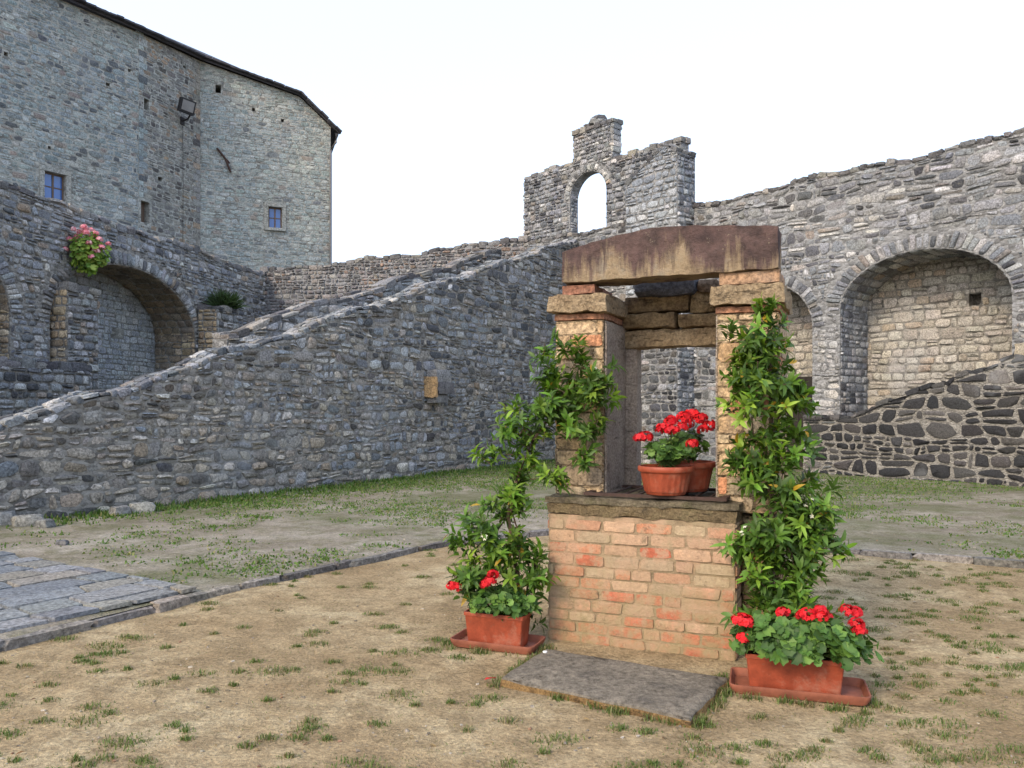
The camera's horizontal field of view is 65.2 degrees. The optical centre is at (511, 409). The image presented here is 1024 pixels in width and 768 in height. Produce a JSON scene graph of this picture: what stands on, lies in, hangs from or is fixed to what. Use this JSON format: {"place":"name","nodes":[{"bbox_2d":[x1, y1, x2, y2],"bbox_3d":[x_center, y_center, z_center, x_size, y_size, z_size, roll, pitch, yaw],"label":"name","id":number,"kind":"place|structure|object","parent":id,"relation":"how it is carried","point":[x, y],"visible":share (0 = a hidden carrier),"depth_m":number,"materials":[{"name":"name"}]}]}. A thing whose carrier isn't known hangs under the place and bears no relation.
{"place":"outdoors","nodes":[
{"label":"outdoors","id":0,"kind":"place"},
{"bbox_2d":[0,551,195,632],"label":"paving","id":1,"kind":"structure","parent":0,"point":[42,592],"depth_m":6.63,"materials":[{"name":"stone"}]},
{"bbox_2d":[0,526,1023,767],"bbox_3d":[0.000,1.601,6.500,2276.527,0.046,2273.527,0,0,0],"label":"ground","id":2,"kind":"structure","parent":0,"point":[267,632],"depth_m":4.55,"materials":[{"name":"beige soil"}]},
{"bbox_2d":[0,510,15,524],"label":"loose stone","id":3,"kind":"object","parent":2,"relation":"on","point":[6,517],"visible":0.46,"depth_m":10.68,"materials":[{"name":"grey stone"}]},
{"bbox_2d":[0,356,91,416],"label":"wall","id":4,"kind":"structure","parent":2,"relation":"on","point":[26,383],"depth_m":17.42,"materials":[{"name":"stone"}]},
{"bbox_2d":[50,281,100,389],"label":"stone pier","id":5,"kind":"structure","parent":2,"relation":"on","point":[74,312],"depth_m":19.25,"materials":[{"name":"grey stone"}]},
{"bbox_2d":[109,505,130,515],"bbox_3d":[-5.707,1.491,11.637,0.217,0.203,0.272,0,0,38],"label":"loose stone","id":6,"kind":"object","parent":2,"relation":"on","point":[123,509],"visible":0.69,"depth_m":11.57,"materials":[{"name":"grey stone"}]},
{"bbox_2d":[0,181,265,389],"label":"terrace wall","id":7,"kind":"structure","parent":2,"relation":"on","point":[155,290],"depth_m":22.70,"materials":[{"name":"stone"}]},
{"bbox_2d":[63,224,111,276],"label":"hanging flowers","id":8,"kind":"object","parent":7,"relation":"hanging from","point":[88,256],"visible":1,"depth_m":19.41,"materials":[{"name":"green plant"}]},
{"bbox_2d":[129,501,155,512],"bbox_3d":[-5.530,1.480,11.966,0.375,0.223,0.220,0,0,-30],"label":"loose stone","id":9,"kind":"object","parent":2,"relation":"on","point":[140,507],"visible":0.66,"depth_m":11.89,"materials":[{"name":"grey stone"}]},
{"bbox_2d":[0,0,341,269],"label":"tower house","id":10,"kind":"structure","parent":2,"relation":"on","point":[236,168],"depth_m":30.98,"materials":[{"name":"stone"}]},
{"bbox_2d":[39,164,71,203],"bbox_3d":[-15.705,-7.677,27.468,0.339,1.242,1.060,0,0,33],"label":"window","id":11,"kind":"structure","parent":10,"relation":"in","point":[51,185],"depth_m":27.52,"materials":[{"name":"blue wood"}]},
{"bbox_2d":[177,97,196,125],"bbox_3d":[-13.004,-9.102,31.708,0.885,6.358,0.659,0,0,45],"label":"floodlight","id":12,"kind":"object","parent":10,"relation":"attached to","point":[186,106],"visible":0.97,"depth_m":31.45,"materials":[{"name":"black metal"}]},
{"bbox_2d":[264,202,285,231],"bbox_3d":[-10.114,-8.231,34.171,0.893,1.194,0.339,0,0,-22],"label":"window","id":13,"kind":"structure","parent":10,"relation":"in","point":[274,218],"depth_m":34.22,"materials":[{"name":"blue wood"}]},
{"bbox_2d":[197,305,238,351],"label":"stone buttress","id":14,"kind":"structure","parent":2,"relation":"on","point":[217,319],"depth_m":24.82,"materials":[{"name":"grey stone"}]},
{"bbox_2d":[204,286,251,309],"bbox_3d":[-9.182,-3.586,25.651,1.883,0.827,1.602,0,0,-41],"label":"wall weed","id":15,"kind":"object","parent":14,"relation":"on","point":[223,298],"depth_m":25.38,"materials":[{"name":"green plant"}]},
{"bbox_2d":[0,237,577,524],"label":"stone wall","id":16,"kind":"structure","parent":2,"relation":"on","point":[335,397],"depth_m":15.67,"materials":[{"name":"grey stone"}]},
{"bbox_2d":[424,370,455,402],"bbox_3d":[-1.768,-0.570,19.049,0.555,0.811,0.803,0,0,30],"label":"stone corbel","id":17,"kind":"object","parent":16,"relation":"attached to","point":[438,386],"visible":0.97,"depth_m":18.75,"materials":[{"name":"grey stone"}]},
{"bbox_2d":[259,235,528,314],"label":"curtain wall","id":18,"kind":"structure","parent":2,"relation":"on","point":[287,287],"depth_m":28.70,"materials":[{"name":"stone"}]},
{"bbox_2d":[450,628,545,654],"bbox_3d":[-0.095,1.567,5.420,0.600,0.054,0.300,0,0,21],"label":"planter tray","id":19,"kind":"object","parent":2,"relation":"on","point":[459,639],"visible":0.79,"depth_m":5.33,"materials":[{"name":"ceramic"}]},
{"bbox_2d":[446,569,542,646],"bbox_3d":[-0.100,1.317,5.397,0.611,0.523,0.371,0,0,21],"label":"planter box","id":20,"kind":"object","parent":19,"relation":"on","point":[490,623],"visible":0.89,"depth_m":5.32,"materials":[{"name":"ceramic"}]},
{"bbox_2d":[442,325,627,630],"bbox_3d":[0.136,0.471,5.502,1.273,2.135,0.506,0,0,-10],"label":"jasmine vine","id":21,"kind":"object","parent":20,"relation":"in","point":[560,406],"visible":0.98,"depth_m":5.45,"materials":[{"name":"green plant"}]},
{"bbox_2d":[0,529,1023,651],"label":"kerb","id":22,"kind":"structure","parent":2,"relation":"on","point":[161,605],"depth_m":7.36,"materials":[{"name":"stone"}]},
{"bbox_2d":[7,583,1016,767],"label":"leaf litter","id":23,"kind":"object","parent":2,"relation":"on","point":[534,713],"visible":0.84,"depth_m":4.12,"materials":[{"name":"brown plant"}]},
{"bbox_2d":[0,544,1023,767],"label":"grass tufts","id":24,"kind":"object","parent":2,"relation":"on","point":[702,721],"visible":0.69,"depth_m":4.40,"materials":[{"name":"green plant"}]},
{"bbox_2d":[500,649,728,727],"bbox_3d":[0.565,1.577,4.619,1.202,0.085,0.732,0,0,29],"label":"stone step","id":25,"kind":"object","parent":2,"relation":"on","point":[683,698],"visible":0.96,"depth_m":4.51,"materials":[{"name":"grey stone"}]},
{"bbox_2d":[625,143,696,463],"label":"buttress","id":26,"kind":"structure","parent":2,"relation":"on","point":[660,188],"depth_m":22.44,"materials":[{"name":"stone"}]},
{"bbox_2d":[545,224,792,661],"bbox_3d":[1.145,0.231,5.761,1.629,2.938,1.091,0,0,23],"label":"stone well","id":27,"kind":"object","parent":2,"relation":"on","point":[632,564],"visible":0.72,"depth_m":5.39,"materials":[{"name":"brick"}]},
{"bbox_2d":[633,411,699,495],"bbox_3d":[1.041,0.284,5.360,0.464,0.557,0.374,0,0,0],"label":"potted geranium","id":28,"kind":"object","parent":27,"relation":"on","point":[658,479],"visible":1,"depth_m":5.26,"materials":[{"name":"ceramic"}]},
{"bbox_2d":[657,408,715,491],"bbox_3d":[1.228,0.275,5.600,0.418,0.577,0.404,0,0,0],"label":"potted geranium","id":29,"kind":"object","parent":27,"relation":"on","point":[700,478],"visible":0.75,"depth_m":5.51,"materials":[{"name":"plant"}]},
{"bbox_2d":[524,127,1023,466],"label":"arcaded wall","id":30,"kind":"structure","parent":2,"relation":"on","point":[901,277],"depth_m":19.16,"materials":[{"name":"stone"}]},
{"bbox_2d":[523,114,690,241],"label":"bell gable","id":31,"kind":"structure","parent":30,"relation":"on","point":[550,199],"depth_m":25.90,"materials":[{"name":"stone"}]},
{"bbox_2d":[787,376,811,466],"bbox_3d":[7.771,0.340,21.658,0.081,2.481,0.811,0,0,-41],"label":"stone pier","id":32,"kind":"structure","parent":30,"relation":"in","point":[809,378],"depth_m":21.59,"materials":[{"name":"grey stone"}]},
{"bbox_2d":[710,291,856,629],"bbox_3d":[1.648,0.415,4.945,0.914,2.332,0.585,0,0,0],"label":"jasmine vine","id":33,"kind":"object","parent":2,"relation":"on","point":[801,536],"visible":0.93,"depth_m":4.90,"materials":[{"name":"green plant"}]},
{"bbox_2d":[729,667,871,705],"bbox_3d":[1.620,1.567,4.540,0.740,0.054,0.330,0,0,17],"label":"planter tray","id":34,"kind":"object","parent":2,"relation":"on","point":[850,691],"visible":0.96,"depth_m":4.44,"materials":[{"name":"ceramic"}]},
{"bbox_2d":[728,603,884,694],"bbox_3d":[1.629,1.327,4.458,0.832,0.502,0.457,0,0,17],"label":"planter box","id":35,"kind":"object","parent":34,"relation":"on","point":[815,649],"visible":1,"depth_m":4.41,"materials":[{"name":"ceramic"}]},
{"bbox_2d":[803,342,1023,486],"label":"stair wall","id":36,"kind":"structure","parent":2,"relation":"on","point":[966,426],"depth_m":17.06,"materials":[{"name":"stone"}]},
{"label":"ramp","id":37,"kind":"structure","parent":2,"relation":"on","visible":0},
{"bbox_2d":[212,249,501,347],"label":"parapet wall","id":38,"kind":"structure","parent":37,"relation":"on","point":[280,322],"depth_m":19.31,"materials":[{"name":"stone"}]},
{"bbox_2d":[0,461,1023,639],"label":"path","id":39,"kind":"structure","parent":0,"point":[288,533],"depth_m":10.12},
{"bbox_2d":[10,514,43,526],"bbox_3d":[-6.458,1.486,10.663,0.382,0.193,0.244,0,0,-42],"label":"loose stone","id":40,"kind":"object","parent":39,"relation":"on","point":[22,520],"visible":0.65,"depth_m":10.56,"materials":[{"name":"grey stone"}]},
{"bbox_2d":[34,518,55,527],"bbox_3d":[-6.121,1.499,10.489,0.223,0.148,0.172,0,0,9],"label":"loose stone","id":41,"kind":"object","parent":39,"relation":"on","point":[46,523],"visible":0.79,"depth_m":10.43,"materials":[{"name":"grey stone"}]},
{"bbox_2d":[55,540,68,545],"bbox_3d":[-5.106,1.514,9.080,0.135,0.088,0.111,0,0,0],"label":"loose stone","id":42,"kind":"object","parent":39,"relation":"on","point":[62,542],"visible":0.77,"depth_m":9.04,"materials":[{"name":"grey stone"}]},
{"bbox_2d":[0,458,1023,582],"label":"grass","id":43,"kind":"structure","parent":0,"point":[395,481],"depth_m":12.69,"materials":[{"name":"green plant"}]},
{"bbox_2d":[86,0,1023,262],"label":"sky","id":44,"kind":"structure","parent":0,"point":[443,110],"materials":[{"name":"white"}]}
]}

